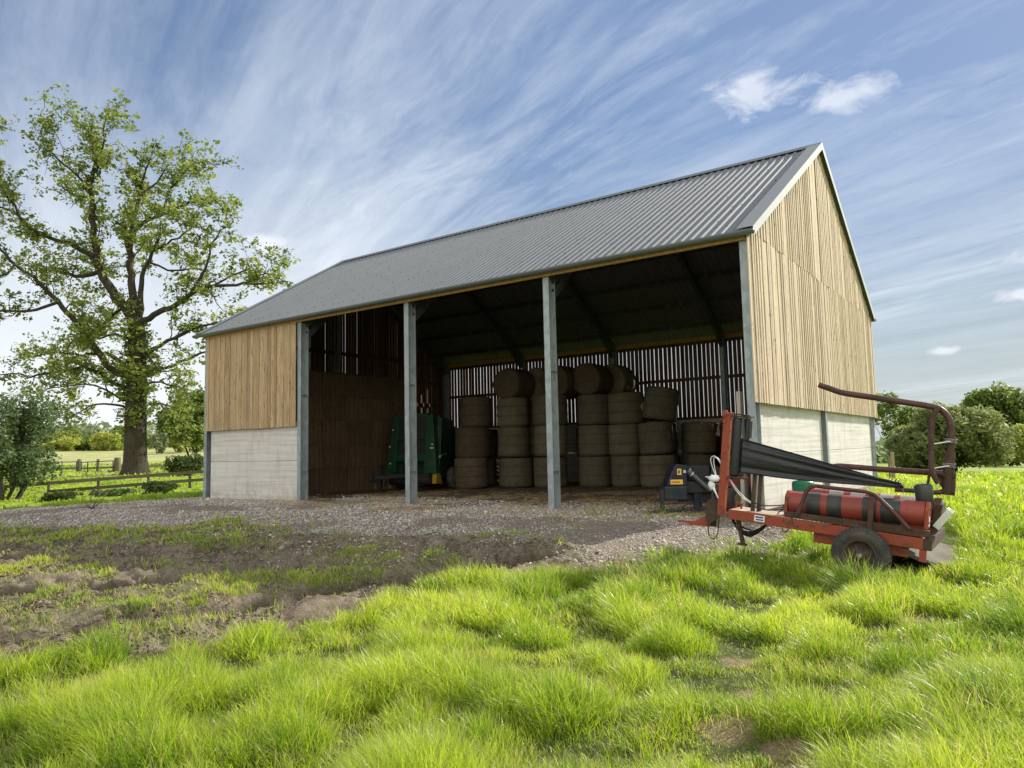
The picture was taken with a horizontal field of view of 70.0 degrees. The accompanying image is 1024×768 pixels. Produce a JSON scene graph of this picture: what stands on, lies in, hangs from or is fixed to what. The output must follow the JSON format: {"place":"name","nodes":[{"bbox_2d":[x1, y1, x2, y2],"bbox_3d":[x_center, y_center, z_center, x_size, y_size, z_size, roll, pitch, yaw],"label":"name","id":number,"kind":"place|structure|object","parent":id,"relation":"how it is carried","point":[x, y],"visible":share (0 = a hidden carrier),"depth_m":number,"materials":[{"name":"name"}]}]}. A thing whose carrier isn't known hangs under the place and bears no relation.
{"place":"outdoors","nodes":[
{"label":"outdoors","id":0,"kind":"place"},
{"bbox_2d":[0,445,1023,767],"bbox_3d":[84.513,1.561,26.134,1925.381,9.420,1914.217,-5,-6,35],"label":"ground","id":1,"kind":"structure","parent":0,"point":[324,599],"depth_m":10.74,"materials":[{"name":"soil"}]},
{"bbox_2d":[0,382,71,499],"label":"hawthorn bush","id":2,"kind":"object","parent":1,"relation":"on","point":[28,422],"visible":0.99,"depth_m":30.08,"materials":[{"name":"green plant"}]},
{"bbox_2d":[37,425,60,449],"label":"hedgerow tree","id":3,"kind":"object","parent":1,"relation":"on","point":[44,441],"visible":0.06,"depth_m":147.70,"materials":[{"name":"green plant"}]},
{"bbox_2d":[27,461,77,470],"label":"field gate","id":4,"kind":"structure","parent":1,"relation":"on","point":[68,468],"depth_m":51.67,"materials":[{"name":"metal"}]},
{"bbox_2d":[39,490,77,500],"bbox_3d":[-18.389,4.696,29.646,1.273,0.763,1.542,1,-5,-20],"label":"bramble bush","id":5,"kind":"object","parent":1,"relation":"on","point":[62,494],"visible":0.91,"depth_m":29.43,"materials":[{"name":"green plant"}]},
{"bbox_2d":[38,430,82,450],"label":"hedgerow tree","id":6,"kind":"object","parent":1,"relation":"on","point":[62,441],"visible":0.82,"depth_m":136.44,"materials":[{"name":"green plant"}]},
{"bbox_2d":[66,428,91,450],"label":"hedgerow tree","id":7,"kind":"object","parent":1,"relation":"on","point":[83,443],"visible":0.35,"depth_m":141.40,"materials":[{"name":"green plant"}]},
{"bbox_2d":[77,459,81,471],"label":"gate post","id":8,"kind":"object","parent":1,"relation":"on","point":[79,464],"visible":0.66,"depth_m":51.88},
{"bbox_2d":[81,494,104,508],"bbox_3d":[-12.771,3.635,22.219,0.686,0.527,0.783,1,-6,-26],"label":"fallen twig","id":9,"kind":"object","parent":1,"relation":"on","point":[94,504],"visible":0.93,"depth_m":22.28,"materials":[{"name":"brown wood"}]},
{"bbox_2d":[78,424,108,448],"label":"hedgerow tree","id":10,"kind":"object","parent":1,"relation":"on","point":[89,430],"visible":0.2,"depth_m":149.60,"materials":[{"name":"green plant"}]},
{"bbox_2d":[96,459,99,471],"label":"gate post","id":11,"kind":"object","parent":1,"relation":"on","point":[97,465],"visible":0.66,"depth_m":51.91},
{"bbox_2d":[4,470,202,492],"bbox_3d":[-18.818,4.843,34.127,8.747,1.472,0.240,1,-6,-23],"label":"rail fence","id":12,"kind":"object","parent":1,"relation":"on","point":[189,480],"visible":0.68,"depth_m":34.24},
{"bbox_2d":[87,431,123,450],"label":"hedgerow tree","id":13,"kind":"object","parent":1,"relation":"on","point":[100,443],"visible":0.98,"depth_m":134.58,"materials":[{"name":"green plant"}]},
{"bbox_2d":[77,487,137,496],"bbox_3d":[-17.237,4.752,31.311,1.890,0.855,1.988,-3,-5,19],"label":"nettle patch","id":14,"kind":"object","parent":1,"relation":"on","point":[111,492],"visible":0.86,"depth_m":31.26,"materials":[{"name":"green plant"}]},
{"bbox_2d":[93,425,123,444],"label":"hedgerow tree","id":15,"kind":"object","parent":1,"relation":"on","point":[112,431],"visible":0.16,"depth_m":143.53,"materials":[{"name":"green plant"}]},
{"bbox_2d":[113,457,120,471],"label":"gate post","id":16,"kind":"object","parent":1,"relation":"on","point":[117,464],"visible":0.66,"depth_m":51.81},
{"bbox_2d":[80,460,114,471],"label":"field gate","id":17,"kind":"structure","parent":16,"relation":"attached to","point":[81,468],"depth_m":51.66,"materials":[{"name":"metal"}]},
{"bbox_2d":[115,424,154,448],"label":"hedgerow tree","id":18,"kind":"object","parent":1,"relation":"on","point":[149,440],"visible":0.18,"depth_m":149.13,"materials":[{"name":"green plant"}]},
{"bbox_2d":[0,83,300,474],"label":"oak tree","id":19,"kind":"object","parent":1,"relation":"on","point":[136,371],"visible":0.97,"depth_m":48.05,"materials":[{"name":"green plant"}]},
{"bbox_2d":[133,480,180,494],"bbox_3d":[-15.146,4.618,31.225,1.573,1.069,1.730,-2,-5,8],"label":"bramble bush","id":20,"kind":"object","parent":1,"relation":"on","point":[164,487],"visible":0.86,"depth_m":31.06,"materials":[{"name":"green plant"}]},
{"bbox_2d":[149,432,168,453],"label":"round bush","id":21,"kind":"object","parent":1,"relation":"on","point":[158,443],"visible":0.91,"depth_m":104.26,"materials":[{"name":"green plant"}]},
{"bbox_2d":[167,439,187,452],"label":"round bush","id":22,"kind":"object","parent":1,"relation":"on","point":[172,444],"visible":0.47,"depth_m":106.86,"materials":[{"name":"green plant"}]},
{"bbox_2d":[152,387,204,456],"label":"leafy tree","id":23,"kind":"object","parent":1,"relation":"on","point":[196,436],"visible":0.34,"depth_m":59.95,"materials":[{"name":"green plant"}]},
{"bbox_2d":[160,453,203,474],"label":"bramble bush","id":24,"kind":"object","parent":1,"relation":"on","point":[178,463],"visible":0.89,"depth_m":45.18,"materials":[{"name":"green plant"}]},
{"bbox_2d":[166,433,203,451],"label":"hedgerow tree","id":25,"kind":"object","parent":1,"relation":"on","point":[194,447],"visible":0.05,"depth_m":116.48,"materials":[{"name":"green plant"}]},
{"bbox_2d":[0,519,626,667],"bbox_3d":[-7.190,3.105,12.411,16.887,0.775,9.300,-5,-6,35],"label":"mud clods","id":26,"kind":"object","parent":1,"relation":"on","point":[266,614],"visible":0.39,"depth_m":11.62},
{"bbox_2d":[308,469,322,494],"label":"square bale","id":27,"kind":"object","parent":1,"relation":"on","point":[315,485],"visible":0.2,"depth_m":26.33,"materials":[{"name":"plant"}]},
{"bbox_2d":[308,444,321,469],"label":"square bale","id":28,"kind":"object","parent":27,"relation":"on","point":[315,456],"visible":0.16,"depth_m":26.43,"materials":[{"name":"plant"}]},
{"bbox_2d":[296,420,321,444],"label":"square bale","id":29,"kind":"object","parent":28,"relation":"on","point":[314,433],"visible":0.16,"depth_m":26.53,"materials":[{"name":"plant"}]},
{"bbox_2d":[296,394,321,419],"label":"square bale","id":30,"kind":"object","parent":29,"relation":"on","point":[314,407],"visible":0.2,"depth_m":26.57,"materials":[{"name":"plant"}]},
{"bbox_2d":[296,369,322,395],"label":"square bale","id":31,"kind":"object","parent":30,"relation":"on","point":[315,384],"visible":0.12,"depth_m":26.65,"materials":[{"name":"plant"}]},
{"bbox_2d":[371,466,392,488],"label":"square bale","id":32,"kind":"object","parent":1,"relation":"on","point":[375,471],"visible":0.16,"depth_m":28.95,"materials":[{"name":"plant"}]},
{"bbox_2d":[0,494,814,581],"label":"gravel","id":33,"kind":"structure","parent":1,"relation":"on","point":[218,502],"depth_m":17.41,"materials":[{"name":"stone"}]},
{"bbox_2d":[369,413,455,490],"bbox_3d":[-3.605,2.576,27.861,2.629,2.890,3.436,-3,-6,23],"label":"round baler","id":34,"kind":"object","parent":1,"relation":"on","point":[436,457],"visible":0.82,"depth_m":27.66,"materials":[{"name":"green paint"}]},
{"bbox_2d":[399,418,425,454],"bbox_3d":[-3.797,2.066,27.838,1.272,1.624,0.021,-3,-6,23],"label":"grille","id":35,"kind":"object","parent":34,"relation":"in","point":[421,422],"depth_m":27.74,"materials":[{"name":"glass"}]},
{"bbox_2d":[12,421,889,462],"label":"wood","id":36,"kind":"object","parent":1,"relation":"on","point":[881,452],"visible":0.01,"depth_m":232.08,"materials":[{"name":"green plant"}]},
{"bbox_2d":[423,457,498,486],"bbox_3d":[-1.839,3.292,31.313,3.600,2.148,4.400,-5,-6,35],"label":"hay heap","id":37,"kind":"object","parent":1,"relation":"on","point":[444,481],"visible":0.06,"depth_m":29.66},
{"bbox_2d":[454,458,487,488],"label":"round bale","id":38,"kind":"object","parent":1,"relation":"on","point":[471,473],"visible":0.84,"depth_m":27.43},
{"bbox_2d":[455,427,489,457],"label":"round bale","id":39,"kind":"object","parent":38,"relation":"on","point":[472,442],"visible":0.88,"depth_m":27.52},
{"bbox_2d":[459,396,491,426],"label":"round bale","id":40,"kind":"object","parent":39,"relation":"on","point":[475,411],"visible":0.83,"depth_m":27.68},
{"bbox_2d":[233,487,730,528],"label":"straw litter","id":41,"kind":"object","parent":1,"relation":"on","point":[536,502],"visible":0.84,"depth_m":19.27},
{"bbox_2d":[487,457,496,486],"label":"round bale","id":42,"kind":"object","parent":1,"relation":"on","point":[492,471],"visible":0.31,"depth_m":29.02},
{"bbox_2d":[0,462,1023,767],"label":"grass","id":43,"kind":"structure","parent":1,"relation":"on","point":[934,718],"depth_m":5.83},
{"bbox_2d":[499,458,533,487],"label":"round bale","id":44,"kind":"object","parent":1,"relation":"on","point":[515,472],"visible":0.99,"depth_m":27.46},
{"bbox_2d":[498,427,529,456],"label":"round bale","id":45,"kind":"object","parent":44,"relation":"on","point":[513,441],"visible":0.99,"depth_m":27.58},
{"bbox_2d":[497,397,528,426],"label":"round bale","id":46,"kind":"object","parent":45,"relation":"on","point":[512,411],"visible":0.94,"depth_m":27.69},
{"bbox_2d":[493,368,534,397],"bbox_3d":[0.084,0.040,28.611,1.306,1.229,1.186,-27,-18,31],"label":"round bale","id":47,"kind":"object","parent":46,"relation":"on","point":[509,382],"visible":0.91,"depth_m":28.17},
{"bbox_2d":[192,142,877,509],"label":"barn","id":48,"kind":"structure","parent":1,"relation":"on","point":[748,254],"depth_m":23.62,"materials":[{"name":"metal"}]},
{"bbox_2d":[533,456,567,487],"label":"round bale","id":49,"kind":"object","parent":1,"relation":"on","point":[540,473],"visible":0.62,"depth_m":27.09},
{"bbox_2d":[534,425,567,455],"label":"round bale","id":50,"kind":"object","parent":49,"relation":"on","point":[540,442],"visible":0.59,"depth_m":27.07},
{"bbox_2d":[532,394,567,425],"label":"round bale","id":51,"kind":"object","parent":50,"relation":"on","point":[539,410],"visible":0.62,"depth_m":27.14},
{"bbox_2d":[540,365,579,399],"bbox_3d":[1.936,-0.063,28.103,1.253,1.296,1.211,-44,-27,25],"label":"round bale","id":52,"kind":"object","parent":51,"relation":"on","point":[565,375],"visible":0.52,"depth_m":27.50},
{"bbox_2d":[579,456,611,486],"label":"round bale","id":53,"kind":"object","parent":1,"relation":"on","point":[594,471],"visible":0.91,"depth_m":26.82},
{"bbox_2d":[578,425,609,455],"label":"round bale","id":54,"kind":"object","parent":53,"relation":"on","point":[593,440],"visible":0.92,"depth_m":26.92},
{"bbox_2d":[577,394,608,424],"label":"round bale","id":55,"kind":"object","parent":54,"relation":"on","point":[592,409],"visible":0.84,"depth_m":27.16},
{"bbox_2d":[573,363,612,394],"bbox_3d":[3.071,-0.167,27.897,1.306,1.229,1.186,26,12,34],"label":"round bale","id":56,"kind":"object","parent":55,"relation":"on","point":[590,378],"visible":0.91,"depth_m":27.44},
{"bbox_2d":[610,455,641,486],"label":"round bale","id":57,"kind":"object","parent":1,"relation":"on","point":[625,471],"visible":0.72,"depth_m":26.47},
{"bbox_2d":[608,424,640,455],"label":"round bale","id":58,"kind":"object","parent":57,"relation":"on","point":[623,439],"visible":0.87,"depth_m":26.48},
{"bbox_2d":[608,392,644,424],"bbox_3d":[4.242,0.915,27.117,1.358,1.187,1.294,-3,-6,8],"label":"round bale","id":59,"kind":"object","parent":58,"relation":"on","point":[625,407],"visible":0.83,"depth_m":26.55},
{"bbox_2d":[639,454,676,487],"bbox_3d":[5.267,3.117,26.314,1.347,1.164,1.345,-3,-5,2],"label":"round bale","id":60,"kind":"object","parent":1,"relation":"on","point":[653,469],"visible":0.69,"depth_m":25.76},
{"bbox_2d":[638,421,674,454],"bbox_3d":[5.189,1.946,26.302,1.263,1.168,1.333,-5,-6,12],"label":"round bale","id":61,"kind":"object","parent":60,"relation":"on","point":[656,437],"visible":0.99,"depth_m":25.75},
{"bbox_2d":[642,386,679,422],"bbox_3d":[5.366,0.734,26.324,1.234,1.186,1.355,7,-5,19],"label":"round bale","id":62,"kind":"object","parent":61,"relation":"on","point":[660,403],"visible":0.98,"depth_m":25.76},
{"bbox_2d":[656,453,679,463],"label":"round bale","id":63,"kind":"object","parent":1,"relation":"on","point":[678,458],"visible":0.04,"depth_m":27.16},
{"bbox_2d":[667,422,677,453],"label":"round bale","id":64,"kind":"object","parent":63,"relation":"on","point":[675,428],"visible":0.18,"depth_m":27.41},
{"bbox_2d":[659,464,719,511],"bbox_3d":[3.908,2.255,15.954,1.466,1.028,0.810,-1,-5,3],"label":"flail mower","id":65,"kind":"object","parent":1,"relation":"on","point":[685,483],"visible":0.79,"depth_m":15.71,"materials":[{"name":"blue paint"}]},
{"bbox_2d":[681,454,716,465],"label":"round bale","id":66,"kind":"object","parent":1,"relation":"on","point":[694,459],"visible":0.37,"depth_m":26.33},
{"bbox_2d":[681,422,717,453],"bbox_3d":[6.924,1.969,26.946,1.292,1.155,1.346,0,-3,-6],"label":"round bale","id":67,"kind":"object","parent":66,"relation":"on","point":[699,437],"visible":1,"depth_m":26.39},
{"bbox_2d":[707,453,720,466],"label":"round bale","id":68,"kind":"object","parent":1,"relation":"on","point":[717,455],"visible":0.05,"depth_m":27.35},
{"bbox_2d":[716,422,720,452],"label":"round bale","id":69,"kind":"object","parent":68,"relation":"on","point":[718,444],"visible":0.12,"depth_m":27.25},
{"bbox_2d":[719,453,750,475],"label":"round bale","id":70,"kind":"object","parent":1,"relation":"on","point":[730,462],"visible":0.06,"depth_m":26.08},
{"bbox_2d":[720,419,747,451],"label":"round bale","id":71,"kind":"object","parent":70,"relation":"on","point":[721,427],"visible":0.14,"depth_m":26.59},
{"bbox_2d":[726,469,751,510],"bbox_3d":[4.970,2.291,15.786,0.900,0.920,0.750,-1,-5,1],"label":"implement","id":72,"kind":"object","parent":1,"relation":"on","point":[733,496],"visible":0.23,"depth_m":15.44,"materials":[{"name":"red paint"}]},
{"bbox_2d":[678,382,957,575],"bbox_3d":[4.624,1.324,11.241,3.840,2.733,2.350,3,-1,36],"label":"bale wrapper","id":73,"kind":"object","parent":1,"relation":"on","point":[877,528],"visible":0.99,"depth_m":10.44,"materials":[{"name":"red paint"}]},
{"bbox_2d":[705,474,719,497],"bbox_3d":[3.107,1.581,11.293,0.237,0.365,0.121,-5,-6,35],"label":"plastic bag","id":74,"kind":"object","parent":73,"relation":"attached to","point":[713,479],"visible":1,"depth_m":11.27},
{"bbox_2d":[792,480,813,491],"bbox_3d":[4.672,1.800,11.705,0.340,0.600,0.340,-5,-6,35],"label":"plastic drum","id":75,"kind":"object","parent":73,"relation":"on","point":[799,486],"visible":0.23,"depth_m":11.59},
{"bbox_2d":[888,457,891,478],"bbox_3d":[15.294,3.619,29.573,0.083,1.300,0.083,2,-6,-32],"label":"fence post","id":76,"kind":"object","parent":1,"relation":"on","point":[889,464],"visible":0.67,"depth_m":29.57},
{"bbox_2d":[890,452,894,477],"bbox_3d":[13.720,3.175,26.297,0.122,1.466,0.122,-5,-6,35],"label":"fence post","id":77,"kind":"object","parent":1,"relation":"on","point":[892,461],"visible":0.57,"depth_m":26.29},
{"bbox_2d":[874,390,920,467],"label":"tree","id":78,"kind":"object","parent":1,"relation":"on","point":[901,418],"visible":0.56,"depth_m":85.24,"materials":[{"name":"green plant"}]},
{"bbox_2d":[909,537,960,565],"bbox_3d":[6.671,2.598,11.756,0.964,0.236,2.852,-5,-6,35],"label":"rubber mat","id":79,"kind":"object","parent":1,"relation":"on","point":[940,552],"visible":0.36,"depth_m":11.06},
{"bbox_2d":[882,400,1023,472],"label":"willow bush","id":80,"kind":"object","parent":1,"relation":"on","point":[983,437],"visible":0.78,"depth_m":67.02,"materials":[{"name":"green plant"}]},
{"bbox_2d":[961,381,1023,465],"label":"broad tree","id":81,"kind":"object","parent":1,"relation":"on","point":[1005,400],"visible":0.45,"depth_m":112.44,"materials":[{"name":"green plant"}]},
{"bbox_2d":[1002,434,1023,466],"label":"hedge bush","id":82,"kind":"object","parent":1,"relation":"on","point":[1017,464],"visible":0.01,"depth_m":104.97,"materials":[{"name":"green plant"}]},
{"bbox_2d":[1007,423,1023,462],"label":"hedge bush","id":83,"kind":"object","parent":1,"relation":"on","point":[1019,454],"visible":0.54,"depth_m":98.85,"materials":[{"name":"green plant"}]},
{"bbox_2d":[0,0,1023,441],"label":"sky","id":84,"kind":"structure","parent":0,"point":[355,128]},
{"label":"square bale","id":85,"kind":"object","parent":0,"visible":0},
{"bbox_2d":[392,400,404,421],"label":"square bale","id":86,"kind":"object","parent":85,"relation":"on","point":[398,406],"visible":0.2,"depth_m":30.11,"materials":[{"name":"plant"}]},
{"bbox_2d":[392,378,404,400],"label":"square bale","id":87,"kind":"object","parent":86,"relation":"on","point":[398,388],"visible":0.19,"depth_m":30.26,"materials":[{"name":"plant"}]},
{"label":"round bale","id":88,"kind":"object","parent":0,"visible":0},
{"bbox_2d":[527,426,546,456],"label":"round bale","id":89,"kind":"object","parent":88,"relation":"on","point":[531,450],"visible":0.15,"depth_m":28.39},
{"bbox_2d":[529,399,534,426],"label":"round bale","id":90,"kind":"object","parent":89,"relation":"on","point":[531,413],"visible":0.14,"depth_m":28.52},
{"bbox_2d":[528,368,545,398],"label":"round bale","id":91,"kind":"object","parent":90,"relation":"on","point":[536,373],"visible":0.27,"depth_m":28.80},
{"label":"round bale","id":92,"kind":"object","parent":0,"visible":0},
{"bbox_2d":[576,427,579,455],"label":"round bale","id":93,"kind":"object","parent":92,"relation":"on","point":[577,450],"visible":0.13,"depth_m":28.99},
{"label":"round bale","id":94,"kind":"object","parent":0,"visible":0},
{"bbox_2d":[605,364,636,393],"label":"round bale","id":95,"kind":"object","parent":94,"relation":"on","point":[624,379],"visible":0.49,"depth_m":28.16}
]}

